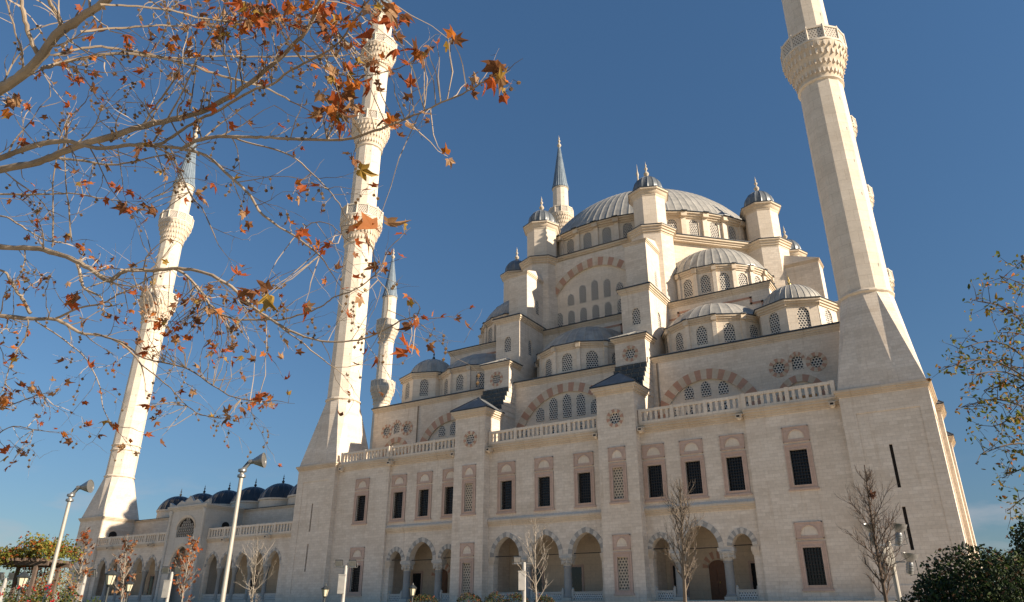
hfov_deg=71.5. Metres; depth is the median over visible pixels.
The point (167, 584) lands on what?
floodlight pole
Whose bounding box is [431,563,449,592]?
door
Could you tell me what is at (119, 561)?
sapling
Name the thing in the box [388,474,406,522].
window
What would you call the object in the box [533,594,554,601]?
clipped bush
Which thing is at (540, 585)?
porch window
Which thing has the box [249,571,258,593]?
porch window
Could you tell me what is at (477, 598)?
clipped bush
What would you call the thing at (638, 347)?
mosque
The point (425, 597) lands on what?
clipped bush
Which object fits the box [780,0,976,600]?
minaret
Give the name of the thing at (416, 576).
door
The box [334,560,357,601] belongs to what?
floodlight pole
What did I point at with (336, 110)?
plane tree
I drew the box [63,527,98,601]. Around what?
sapling
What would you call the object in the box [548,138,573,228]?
minaret
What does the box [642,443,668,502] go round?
window
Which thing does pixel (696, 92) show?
sky
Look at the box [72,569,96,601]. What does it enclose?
floodlight pole
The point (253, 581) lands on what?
sapling
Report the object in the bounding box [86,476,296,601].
courtyard arcade
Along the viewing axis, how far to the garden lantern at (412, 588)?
25.83 m
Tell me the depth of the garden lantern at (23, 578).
18.69 m
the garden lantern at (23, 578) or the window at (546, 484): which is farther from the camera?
the window at (546, 484)
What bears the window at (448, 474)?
in the mosque
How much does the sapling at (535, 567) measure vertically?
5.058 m
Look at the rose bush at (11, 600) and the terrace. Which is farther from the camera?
the terrace
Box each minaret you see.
[63,127,197,601]
[283,0,396,601]
[369,249,398,456]
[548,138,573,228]
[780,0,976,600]
[850,115,894,291]
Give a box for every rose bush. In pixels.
[0,584,30,601]
[25,584,51,601]
[50,586,79,601]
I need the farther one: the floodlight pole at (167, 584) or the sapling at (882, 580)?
the floodlight pole at (167, 584)
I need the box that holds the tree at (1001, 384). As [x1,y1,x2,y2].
[926,251,1023,537]
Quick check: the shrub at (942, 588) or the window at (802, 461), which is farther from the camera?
the window at (802, 461)
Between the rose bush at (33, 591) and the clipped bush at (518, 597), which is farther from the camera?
the rose bush at (33, 591)
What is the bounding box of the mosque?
[326,163,981,601]
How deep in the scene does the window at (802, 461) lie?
54.86 m
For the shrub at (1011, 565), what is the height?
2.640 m
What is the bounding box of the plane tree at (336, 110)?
[0,0,522,473]
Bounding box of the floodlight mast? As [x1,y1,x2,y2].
[862,523,918,601]
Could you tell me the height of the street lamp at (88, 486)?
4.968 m
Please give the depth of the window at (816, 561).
52.04 m
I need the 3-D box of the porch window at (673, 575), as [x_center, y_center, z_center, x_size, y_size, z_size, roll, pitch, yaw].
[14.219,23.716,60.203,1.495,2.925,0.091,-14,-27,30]
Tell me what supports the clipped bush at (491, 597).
on the planting bed
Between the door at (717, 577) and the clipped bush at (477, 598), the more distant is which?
the door at (717, 577)
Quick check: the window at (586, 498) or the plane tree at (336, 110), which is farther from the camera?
the window at (586, 498)
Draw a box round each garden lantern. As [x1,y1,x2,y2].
[16,570,29,600]
[104,567,117,601]
[125,578,133,601]
[321,584,329,601]
[409,583,416,601]
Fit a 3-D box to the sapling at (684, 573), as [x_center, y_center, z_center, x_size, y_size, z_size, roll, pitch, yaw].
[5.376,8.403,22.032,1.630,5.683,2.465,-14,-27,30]
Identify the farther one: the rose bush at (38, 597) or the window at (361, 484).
the window at (361, 484)
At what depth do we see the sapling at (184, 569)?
27.30 m
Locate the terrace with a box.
[679,600,919,601]
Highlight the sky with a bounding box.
[0,0,1023,601]
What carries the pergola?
on the lawn
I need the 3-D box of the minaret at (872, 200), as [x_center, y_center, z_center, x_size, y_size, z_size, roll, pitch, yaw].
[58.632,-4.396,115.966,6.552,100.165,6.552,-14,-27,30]
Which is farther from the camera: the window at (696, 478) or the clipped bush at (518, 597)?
the window at (696, 478)
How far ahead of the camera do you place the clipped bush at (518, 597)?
29.06 m
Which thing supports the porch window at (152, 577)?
in the courtyard arcade
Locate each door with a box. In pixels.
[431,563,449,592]
[703,551,733,599]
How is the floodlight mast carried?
on the plaza
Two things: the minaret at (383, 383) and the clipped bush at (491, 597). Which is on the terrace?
the minaret at (383, 383)
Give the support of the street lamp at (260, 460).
on the lawn
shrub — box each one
[895,541,1023,601]
[973,549,1023,589]
[1006,513,1023,573]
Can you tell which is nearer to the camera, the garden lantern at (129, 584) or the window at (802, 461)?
the garden lantern at (129, 584)
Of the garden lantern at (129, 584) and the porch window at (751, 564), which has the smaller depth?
the garden lantern at (129, 584)
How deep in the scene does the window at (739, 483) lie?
57.58 m
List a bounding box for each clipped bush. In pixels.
[407,593,438,601]
[456,591,482,601]
[484,591,506,601]
[504,592,529,601]
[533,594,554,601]
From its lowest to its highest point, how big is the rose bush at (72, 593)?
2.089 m
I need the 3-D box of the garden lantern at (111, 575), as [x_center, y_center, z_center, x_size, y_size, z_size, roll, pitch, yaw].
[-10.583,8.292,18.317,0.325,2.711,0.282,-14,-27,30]
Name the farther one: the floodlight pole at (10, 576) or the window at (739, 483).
the window at (739, 483)
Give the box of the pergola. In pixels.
[0,531,83,601]
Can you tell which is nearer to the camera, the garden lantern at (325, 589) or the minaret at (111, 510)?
the garden lantern at (325, 589)
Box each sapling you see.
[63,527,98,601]
[108,534,140,601]
[170,535,202,601]
[235,537,274,601]
[515,518,552,601]
[657,477,704,601]
[833,465,908,601]
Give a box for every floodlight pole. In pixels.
[0,572,14,601]
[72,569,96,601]
[161,566,182,601]
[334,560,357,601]
[512,556,533,601]
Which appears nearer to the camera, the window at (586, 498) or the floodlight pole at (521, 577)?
the floodlight pole at (521, 577)
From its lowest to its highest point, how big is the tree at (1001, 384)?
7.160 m
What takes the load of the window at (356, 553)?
in the mosque
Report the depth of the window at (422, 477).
73.48 m
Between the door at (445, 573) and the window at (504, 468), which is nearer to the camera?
the window at (504, 468)
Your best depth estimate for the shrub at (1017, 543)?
13.11 m
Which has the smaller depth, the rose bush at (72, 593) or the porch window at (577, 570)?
the rose bush at (72, 593)
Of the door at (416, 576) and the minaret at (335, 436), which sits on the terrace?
the minaret at (335, 436)
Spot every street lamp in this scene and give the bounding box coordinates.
[42,479,93,601]
[219,453,266,601]
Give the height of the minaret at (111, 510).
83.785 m
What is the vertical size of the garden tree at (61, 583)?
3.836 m
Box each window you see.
[146,575,154,594]
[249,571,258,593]
[345,547,364,595]
[351,478,369,524]
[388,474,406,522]
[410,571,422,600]
[414,471,432,520]
[440,468,453,518]
[496,461,515,513]
[531,566,543,591]
[534,456,554,511]
[572,565,584,591]
[573,451,595,507]
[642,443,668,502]
[670,563,689,596]
[679,438,708,499]
[719,433,751,496]
[748,561,757,588]
[781,425,819,490]
[794,521,834,590]
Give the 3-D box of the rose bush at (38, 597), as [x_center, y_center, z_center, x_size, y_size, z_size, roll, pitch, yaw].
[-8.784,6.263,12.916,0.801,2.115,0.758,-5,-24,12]

